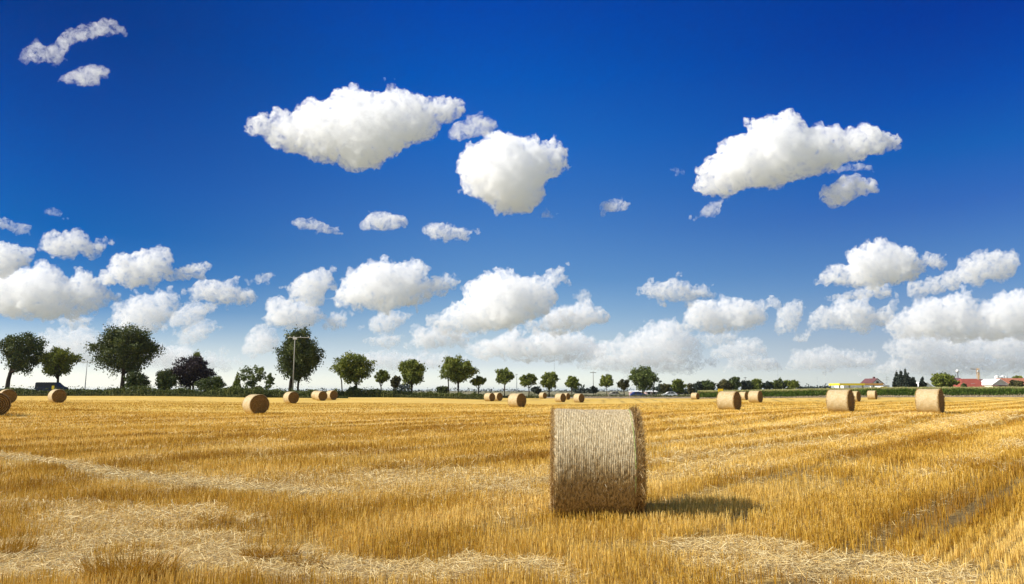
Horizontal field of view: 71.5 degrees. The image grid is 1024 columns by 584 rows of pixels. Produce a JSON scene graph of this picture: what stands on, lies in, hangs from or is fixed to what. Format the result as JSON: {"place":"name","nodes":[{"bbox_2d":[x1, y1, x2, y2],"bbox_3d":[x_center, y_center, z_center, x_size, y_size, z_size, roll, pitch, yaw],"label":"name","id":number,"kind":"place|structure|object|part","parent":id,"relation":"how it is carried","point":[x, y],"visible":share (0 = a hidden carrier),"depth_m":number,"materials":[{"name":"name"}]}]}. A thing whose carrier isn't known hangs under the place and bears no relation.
{"place":"outdoors","nodes":[
{"label":"outdoors","id":0,"kind":"place"},
{"bbox_2d":[0,396,1023,583],"bbox_3d":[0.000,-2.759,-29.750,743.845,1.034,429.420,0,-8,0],"label":"field","id":1,"kind":"structure","parent":0,"point":[968,508],"depth_m":11.88,"materials":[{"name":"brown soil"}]},
{"bbox_2d":[0,393,11,414],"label":"round bale","id":2,"kind":"object","parent":1,"relation":"on","point":[5,403],"visible":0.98,"depth_m":41.37,"materials":[{"name":"plant"}]},
{"bbox_2d":[0,389,17,402],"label":"round bale","id":3,"kind":"object","parent":1,"relation":"on","point":[12,395],"visible":0.66,"depth_m":70.93,"materials":[{"name":"plant"}]},
{"bbox_2d":[47,389,66,402],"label":"round bale","id":4,"kind":"object","parent":1,"relation":"on","point":[57,395],"visible":0.89,"depth_m":74.78,"materials":[{"name":"plant"}]},
{"bbox_2d":[242,394,269,413],"bbox_3d":[-18.143,7.944,50.382,1.308,1.519,1.596,-8,-11,44],"label":"round bale","id":5,"kind":"object","parent":1,"relation":"on","point":[256,403],"visible":0.89,"depth_m":49.96,"materials":[{"name":"plant"}]},
{"bbox_2d":[283,391,298,402],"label":"round bale","id":6,"kind":"object","parent":1,"relation":"on","point":[290,397],"visible":0.9,"depth_m":85.62,"materials":[{"name":"plant"}]},
{"bbox_2d":[314,391,327,400],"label":"round bale","id":7,"kind":"object","parent":1,"relation":"on","point":[320,395],"visible":1,"depth_m":102.47,"materials":[{"name":"plant"}]},
{"bbox_2d":[326,390,337,399],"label":"round bale","id":8,"kind":"object","parent":1,"relation":"on","point":[332,394],"visible":0.87,"depth_m":108.45,"materials":[{"name":"plant"}]},
{"bbox_2d":[484,393,494,400],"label":"round bale","id":9,"kind":"object","parent":1,"relation":"on","point":[489,396],"visible":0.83,"depth_m":119.25,"materials":[{"name":"plant"}]},
{"bbox_2d":[493,392,502,400],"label":"round bale","id":10,"kind":"object","parent":1,"relation":"on","point":[498,396],"visible":0.84,"depth_m":124.15,"materials":[{"name":"plant"}]},
{"bbox_2d":[0,400,1023,583],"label":"stubble","id":11,"kind":"object","parent":1,"relation":"on","point":[912,498],"visible":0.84,"depth_m":11.33,"materials":[{"name":"yellow plant"}]},
{"bbox_2d":[0,409,1023,583],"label":"loose straw","id":12,"kind":"object","parent":1,"relation":"on","point":[265,487],"visible":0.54,"depth_m":8.38,"materials":[{"name":"beige plant"}]},
{"bbox_2d":[507,393,526,406],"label":"round bale","id":13,"kind":"object","parent":1,"relation":"on","point":[516,399],"visible":0.89,"depth_m":68.78,"materials":[{"name":"plant"}]},
{"bbox_2d":[539,392,546,398],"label":"round bale","id":14,"kind":"object","parent":1,"relation":"on","point":[543,395],"visible":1,"depth_m":162.86,"materials":[{"name":"plant"}]},
{"bbox_2d":[554,393,565,401],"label":"round bale","id":15,"kind":"object","parent":1,"relation":"on","point":[560,397],"visible":0.9,"depth_m":118.28,"materials":[{"name":"plant"}]},
{"bbox_2d":[564,393,569,399],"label":"round bale","id":16,"kind":"object","parent":1,"relation":"on","point":[567,396],"visible":0.59,"depth_m":147.97,"materials":[{"name":"plant"}]},
{"bbox_2d":[573,394,584,402],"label":"round bale","id":17,"kind":"object","parent":1,"relation":"on","point":[580,398],"visible":1,"depth_m":114.30,"materials":[{"name":"plant"}]},
{"bbox_2d":[546,403,650,518],"bbox_3d":[1.142,2.334,9.766,1.350,1.660,1.684,0,-8,3],"label":"round bale","id":18,"kind":"object","parent":1,"relation":"on","point":[598,462],"visible":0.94,"depth_m":9.11,"materials":[{"name":"plant"}]},
{"bbox_2d":[691,393,699,398],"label":"round bale","id":19,"kind":"object","parent":1,"relation":"on","point":[695,395],"visible":0.87,"depth_m":145.01,"materials":[{"name":"plant"}]},
{"bbox_2d":[716,391,741,409],"bbox_3d":[15.992,8.020,52.391,1.432,1.542,1.584,-7,-10,40],"label":"round bale","id":20,"kind":"object","parent":1,"relation":"on","point":[729,400],"visible":0.86,"depth_m":51.95,"materials":[{"name":"plant"}]},
{"bbox_2d":[739,392,747,399],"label":"round bale","id":21,"kind":"object","parent":1,"relation":"on","point":[744,395],"visible":0.72,"depth_m":123.14,"materials":[{"name":"plant"}]},
{"bbox_2d":[747,391,762,402],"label":"round bale","id":22,"kind":"object","parent":1,"relation":"on","point":[755,396],"visible":0.96,"depth_m":81.67,"materials":[{"name":"plant"}]},
{"bbox_2d":[826,389,855,412],"bbox_3d":[20.543,6.820,44.481,1.425,1.566,1.572,-7,-11,42],"label":"round bale","id":23,"kind":"object","parent":1,"relation":"on","point":[840,400],"visible":0.86,"depth_m":44.04,"materials":[{"name":"plant"}]},
{"bbox_2d":[853,391,860,401],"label":"round bale","id":24,"kind":"object","parent":1,"relation":"on","point":[857,395],"visible":0.54,"depth_m":91.39,"materials":[{"name":"plant"}]},
{"bbox_2d":[867,390,877,398],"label":"round bale","id":25,"kind":"object","parent":1,"relation":"on","point":[872,394],"visible":0.85,"depth_m":113.38,"materials":[{"name":"plant"}]},
{"bbox_2d":[915,388,945,412],"bbox_3d":[24.684,6.446,42.009,1.352,1.589,1.560,-8,-11,43],"label":"round bale","id":26,"kind":"object","parent":1,"relation":"on","point":[930,400],"visible":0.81,"depth_m":41.57,"materials":[{"name":"plant"}]},
{"bbox_2d":[0,0,1023,390],"label":"sky","id":27,"kind":"structure","parent":0,"point":[690,191],"materials":[{"name":"blue"}]},
{"bbox_2d":[225,391,972,397],"bbox_3d":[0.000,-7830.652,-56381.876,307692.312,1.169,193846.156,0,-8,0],"label":"ground","id":28,"kind":"structure","parent":0,"point":[551,393],"depth_m":660.57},
{"bbox_2d":[0,331,49,387],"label":"broadleaf tree","id":29,"kind":"object","parent":28,"relation":"on","point":[19,354],"visible":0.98,"depth_m":131.38,"materials":[{"name":"green plant"}]},
{"bbox_2d":[36,346,84,381],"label":"broadleaf tree","id":30,"kind":"object","parent":28,"relation":"on","point":[57,361],"visible":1,"depth_m":132.14,"materials":[{"name":"green plant"}]},
{"bbox_2d":[82,362,91,388],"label":"street lamp","id":31,"kind":"object","parent":28,"relation":"on","point":[86,373],"visible":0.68,"depth_m":130.18,"materials":[{"name":"silver metal"}]},
{"bbox_2d":[83,322,166,388],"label":"broadleaf tree","id":32,"kind":"object","parent":28,"relation":"on","point":[130,349],"visible":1,"depth_m":130.01,"materials":[{"name":"green plant"}]},
{"bbox_2d":[164,355,218,388],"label":"purple tree","id":33,"kind":"object","parent":28,"relation":"on","point":[188,368],"visible":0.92,"depth_m":129.24,"materials":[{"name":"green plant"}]},
{"bbox_2d":[192,349,204,388],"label":"broadleaf tree","id":34,"kind":"object","parent":28,"relation":"on","point":[197,354],"visible":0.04,"depth_m":136.47,"materials":[{"name":"green plant"}]},
{"bbox_2d":[193,375,226,391],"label":"bush","id":35,"kind":"object","parent":28,"relation":"on","point":[209,382],"visible":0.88,"depth_m":126.14,"materials":[{"name":"green plant"}]},
{"bbox_2d":[232,372,240,387],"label":"bush","id":36,"kind":"object","parent":28,"relation":"on","point":[237,380],"visible":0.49,"depth_m":125.85,"materials":[{"name":"green plant"}]},
{"bbox_2d":[0,383,496,397],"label":"undergrowth","id":37,"kind":"object","parent":28,"relation":"on","point":[232,390],"visible":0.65,"depth_m":120.55,"materials":[{"name":"green plant"}]},
{"bbox_2d":[239,364,266,387],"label":"broadleaf tree","id":38,"kind":"object","parent":28,"relation":"on","point":[250,376],"visible":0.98,"depth_m":128.72,"materials":[{"name":"green plant"}]},
{"bbox_2d":[264,372,274,389],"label":"sapling","id":39,"kind":"object","parent":28,"relation":"on","point":[269,381],"visible":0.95,"depth_m":127.86,"materials":[{"name":"green plant"}]},
{"bbox_2d":[288,336,308,389],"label":"street lamp","id":40,"kind":"object","parent":28,"relation":"on","point":[294,338],"visible":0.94,"depth_m":126.57,"materials":[{"name":"grey metal"}]},
{"bbox_2d":[272,324,325,390],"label":"broadleaf tree","id":41,"kind":"object","parent":28,"relation":"on","point":[307,358],"visible":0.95,"depth_m":130.69,"materials":[{"name":"green plant"}]},
{"bbox_2d":[327,350,376,391],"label":"broadleaf tree","id":42,"kind":"object","parent":28,"relation":"on","point":[349,368],"visible":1,"depth_m":139.76,"materials":[{"name":"green plant"}]},
{"bbox_2d":[347,384,357,390],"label":"bush","id":43,"kind":"object","parent":28,"relation":"on","point":[353,388],"visible":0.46,"depth_m":136.34,"materials":[{"name":"green plant"}]},
{"bbox_2d":[17,391,690,399],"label":"verge grass","id":44,"kind":"structure","parent":28,"relation":"on","point":[269,395],"depth_m":120.71,"materials":[{"name":"plant"}]},
{"bbox_2d":[374,369,390,389],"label":"broadleaf tree","id":45,"kind":"object","parent":28,"relation":"on","point":[382,376],"visible":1,"depth_m":146.47,"materials":[{"name":"green plant"}]},
{"bbox_2d":[390,375,400,390],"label":"broadleaf tree","id":46,"kind":"object","parent":28,"relation":"on","point":[395,381],"visible":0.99,"depth_m":156.26,"materials":[{"name":"green plant"}]},
{"bbox_2d":[397,359,427,391],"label":"broadleaf tree","id":47,"kind":"object","parent":28,"relation":"on","point":[412,371],"visible":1,"depth_m":152.96,"materials":[{"name":"green plant"}]},
{"bbox_2d":[0,380,830,393],"bbox_3d":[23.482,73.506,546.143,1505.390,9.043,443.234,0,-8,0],"label":"wood","id":48,"kind":"object","parent":28,"relation":"on","point":[574,390],"visible":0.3,"depth_m":428.84,"materials":[{"name":"green plant"}]},
{"bbox_2d":[436,385,447,393],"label":"bush","id":49,"kind":"object","parent":28,"relation":"on","point":[444,389],"visible":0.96,"depth_m":164.14,"materials":[{"name":"green plant"}]},
{"bbox_2d":[438,355,479,392],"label":"broadleaf tree","id":50,"kind":"object","parent":28,"relation":"on","point":[457,371],"visible":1,"depth_m":162.72,"materials":[{"name":"green plant"}]},
{"bbox_2d":[470,375,486,393],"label":"broadleaf tree","id":51,"kind":"object","parent":28,"relation":"on","point":[478,381],"visible":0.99,"depth_m":165.86,"materials":[{"name":"green plant"}]},
{"bbox_2d":[494,367,515,394],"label":"broadleaf tree","id":52,"kind":"object","parent":28,"relation":"on","point":[504,376],"visible":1,"depth_m":187.98,"materials":[{"name":"green plant"}]},
{"bbox_2d":[519,373,537,395],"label":"broadleaf tree","id":53,"kind":"object","parent":28,"relation":"on","point":[528,379],"visible":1,"depth_m":192.96,"materials":[{"name":"green plant"}]},
{"bbox_2d":[531,386,540,393],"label":"bush","id":54,"kind":"object","parent":28,"relation":"on","point":[535,389],"visible":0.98,"depth_m":202.63,"materials":[{"name":"green plant"}]},
{"bbox_2d":[539,371,560,396],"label":"broadleaf tree","id":55,"kind":"object","parent":28,"relation":"on","point":[549,380],"visible":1,"depth_m":195.91,"materials":[{"name":"green plant"}]},
{"bbox_2d":[564,375,581,396],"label":"broadleaf tree","id":56,"kind":"object","parent":28,"relation":"on","point":[571,381],"visible":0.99,"depth_m":202.34,"materials":[{"name":"green plant"}]},
{"bbox_2d":[590,386,598,394],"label":"bush","id":57,"kind":"object","parent":28,"relation":"on","point":[593,389],"visible":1,"depth_m":205.73,"materials":[{"name":"green plant"}]},
{"bbox_2d":[599,374,613,393],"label":"broadleaf tree","id":58,"kind":"object","parent":28,"relation":"on","point":[607,380],"visible":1,"depth_m":207.77,"materials":[{"name":"green plant"}]},
{"bbox_2d":[608,392,623,396],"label":"car","id":59,"kind":"object","parent":28,"relation":"on","point":[612,393],"visible":0.6,"depth_m":205.02,"materials":[{"name":"beige paint"}]},
{"bbox_2d":[616,379,629,395],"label":"broadleaf tree","id":60,"kind":"object","parent":28,"relation":"on","point":[623,384],"visible":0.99,"depth_m":219.56,"materials":[{"name":"green plant"}]},
{"bbox_2d":[630,392,645,395],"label":"car","id":61,"kind":"object","parent":28,"relation":"on","point":[637,393],"visible":0.59,"depth_m":203.03,"materials":[{"name":"blue paint"}]},
{"bbox_2d":[627,365,659,393],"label":"broadleaf tree","id":62,"kind":"object","parent":28,"relation":"on","point":[646,379],"visible":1,"depth_m":214.97,"materials":[{"name":"green plant"}]},
{"bbox_2d":[644,391,657,395],"bbox_3d":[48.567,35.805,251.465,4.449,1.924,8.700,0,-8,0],"label":"van","id":63,"kind":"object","parent":28,"relation":"on","point":[647,393],"depth_m":247.52,"materials":[{"name":"white metal"}]},
{"bbox_2d":[660,383,670,392],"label":"broadleaf tree","id":64,"kind":"object","parent":28,"relation":"on","point":[665,387],"visible":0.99,"depth_m":232.59,"materials":[{"name":"green plant"}]},
{"bbox_2d":[661,392,676,395],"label":"car","id":65,"kind":"object","parent":28,"relation":"on","point":[671,393],"visible":0.55,"depth_m":200.06,"materials":[{"name":"white paint"}]},
{"bbox_2d":[670,378,686,392],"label":"broadleaf tree","id":66,"kind":"object","parent":28,"relation":"on","point":[677,385],"visible":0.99,"depth_m":234.76,"materials":[{"name":"green plant"}]},
{"bbox_2d":[687,383,694,394],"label":"broadleaf tree","id":67,"kind":"object","parent":28,"relation":"on","point":[690,389],"visible":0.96,"depth_m":241.91,"materials":[{"name":"green plant"}]},
{"bbox_2d":[693,381,703,392],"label":"broadleaf tree","id":68,"kind":"object","parent":28,"relation":"on","point":[697,385],"visible":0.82,"depth_m":268.79,"materials":[{"name":"green plant"}]},
{"bbox_2d":[701,379,716,389],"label":"broadleaf tree","id":69,"kind":"object","parent":28,"relation":"on","point":[707,385],"visible":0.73,"depth_m":268.20,"materials":[{"name":"green plant"}]},
{"bbox_2d":[716,378,732,389],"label":"broadleaf tree","id":70,"kind":"object","parent":28,"relation":"on","point":[724,384],"visible":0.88,"depth_m":268.31,"materials":[{"name":"green plant"}]},
{"bbox_2d":[728,376,741,389],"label":"broadleaf tree","id":71,"kind":"object","parent":28,"relation":"on","point":[734,380],"visible":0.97,"depth_m":268.02,"materials":[{"name":"green plant"}]},
{"bbox_2d":[740,380,753,389],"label":"broadleaf tree","id":72,"kind":"object","parent":28,"relation":"on","point":[746,385],"visible":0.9,"depth_m":268.79,"materials":[{"name":"green plant"}]},
{"bbox_2d":[749,378,763,389],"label":"broadleaf tree","id":73,"kind":"object","parent":28,"relation":"on","point":[758,384],"visible":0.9,"depth_m":269.08,"materials":[{"name":"green plant"}]},
{"bbox_2d":[762,381,772,389],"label":"broadleaf tree","id":74,"kind":"object","parent":28,"relation":"on","point":[767,385],"visible":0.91,"depth_m":268.52,"materials":[{"name":"green plant"}]},
{"bbox_2d":[771,377,785,388],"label":"broadleaf tree","id":75,"kind":"object","parent":28,"relation":"on","point":[779,383],"visible":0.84,"depth_m":268.53,"materials":[{"name":"green plant"}]},
{"bbox_2d":[783,379,800,388],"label":"broadleaf tree","id":76,"kind":"object","parent":28,"relation":"on","point":[792,384],"visible":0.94,"depth_m":268.55,"materials":[{"name":"green plant"}]},
{"bbox_2d":[829,383,885,388],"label":"filling station","id":77,"kind":"object","parent":28,"relation":"on","point":[853,385],"visible":0.34,"depth_m":236.75,"materials":[{"name":"yellow metal"}]},
{"bbox_2d":[697,386,1023,397],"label":"corn","id":78,"kind":"object","parent":28,"relation":"on","point":[963,391],"visible":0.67,"depth_m":174.56,"materials":[{"name":"green plant"}]},
{"bbox_2d":[861,377,884,386],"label":"white house","id":79,"kind":"structure","parent":28,"relation":"on","point":[873,380],"depth_m":299.39,"materials":[{"name":"white"}]},
{"bbox_2d":[875,385,889,387],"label":"car wash hall","id":80,"kind":"object","parent":28,"relation":"on","point":[877,386],"visible":0.26,"depth_m":245.06,"materials":[{"name":"white metal"}]},
{"bbox_2d":[892,370,897,386],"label":"conifer","id":81,"kind":"object","parent":28,"relation":"on","point":[894,384],"visible":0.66,"depth_m":263.85,"materials":[{"name":"green plant"}]},
{"bbox_2d":[896,371,903,386],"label":"conifer","id":82,"kind":"object","parent":28,"relation":"on","point":[899,381],"visible":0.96,"depth_m":260.56,"materials":[{"name":"green plant"}]},
{"bbox_2d":[901,369,911,386],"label":"conifer","id":83,"kind":"object","parent":28,"relation":"on","point":[907,380],"visible":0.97,"depth_m":259.09,"materials":[{"name":"green plant"}]},
{"bbox_2d":[911,377,917,386],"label":"conifer","id":84,"kind":"object","parent":28,"relation":"on","point":[913,384],"visible":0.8,"depth_m":262.00,"materials":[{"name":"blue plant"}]},
{"bbox_2d":[918,376,926,386],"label":"conifer","id":85,"kind":"object","parent":28,"relation":"on","point":[922,383],"visible":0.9,"depth_m":263.32,"materials":[{"name":"green plant"}]},
{"bbox_2d":[930,371,959,386],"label":"broadleaf tree","id":86,"kind":"object","parent":28,"relation":"on","point":[944,379],"visible":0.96,"depth_m":250.94,"materials":[{"name":"green plant"}]},
{"bbox_2d":[953,379,984,386],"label":"barn","id":87,"kind":"structure","parent":28,"relation":"on","point":[973,382],"depth_m":306.11,"materials":[{"name":"red tile"}]},
{"bbox_2d":[970,367,979,379],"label":"tower crane","id":88,"kind":"object","parent":28,"relation":"on","point":[977,371],"visible":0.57,"depth_m":615.87,"materials":[{"name":"brown paint"}]},
{"bbox_2d":[981,379,1007,386],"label":"pale gabled house","id":89,"kind":"structure","parent":28,"relation":"on","point":[993,382],"depth_m":298.05,"materials":[{"name":"beige"}]},
{"bbox_2d":[995,378,1023,386],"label":"orange roofed house","id":90,"kind":"structure","parent":28,"relation":"on","point":[1006,380],"depth_m":312.02,"materials":[{"name":"tile"}]},
{"bbox_2d":[1008,380,1023,386],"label":"bush","id":91,"kind":"object","parent":28,"relation":"on","point":[1017,383],"visible":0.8,"depth_m":267.19,"materials":[{"name":"green plant"}]},
{"bbox_2d":[535,394,1023,398],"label":"verge","id":92,"kind":"structure","parent":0,"point":[782,397],"depth_m":158.64,"materials":[{"name":"green plant"}]},
{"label":"side road","id":93,"kind":"structure","parent":0,"visible":0},
{"bbox_2d":[35,382,68,390],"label":"van","id":94,"kind":"object","parent":93,"relation":"on","point":[43,386],"visible":0.52,"depth_m":130.97,"materials":[{"name":"blue paint"}]},
{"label":"side window","id":95,"kind":"part","parent":94,"relation":"part of","materials":[{"name":"black glass"}]},
{"bbox_2d":[123,371,151,389],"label":"bush","id":96,"kind":"object","parent":93,"relation":"on","point":[138,378],"visible":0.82,"depth_m":126.32,"materials":[{"name":"green plant"}]},
{"bbox_2d":[154,368,180,389],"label":"bush","id":97,"kind":"object","parent":93,"relation":"on","point":[166,378],"visible":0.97,"depth_m":127.07,"materials":[{"name":"green plant"}]}
]}

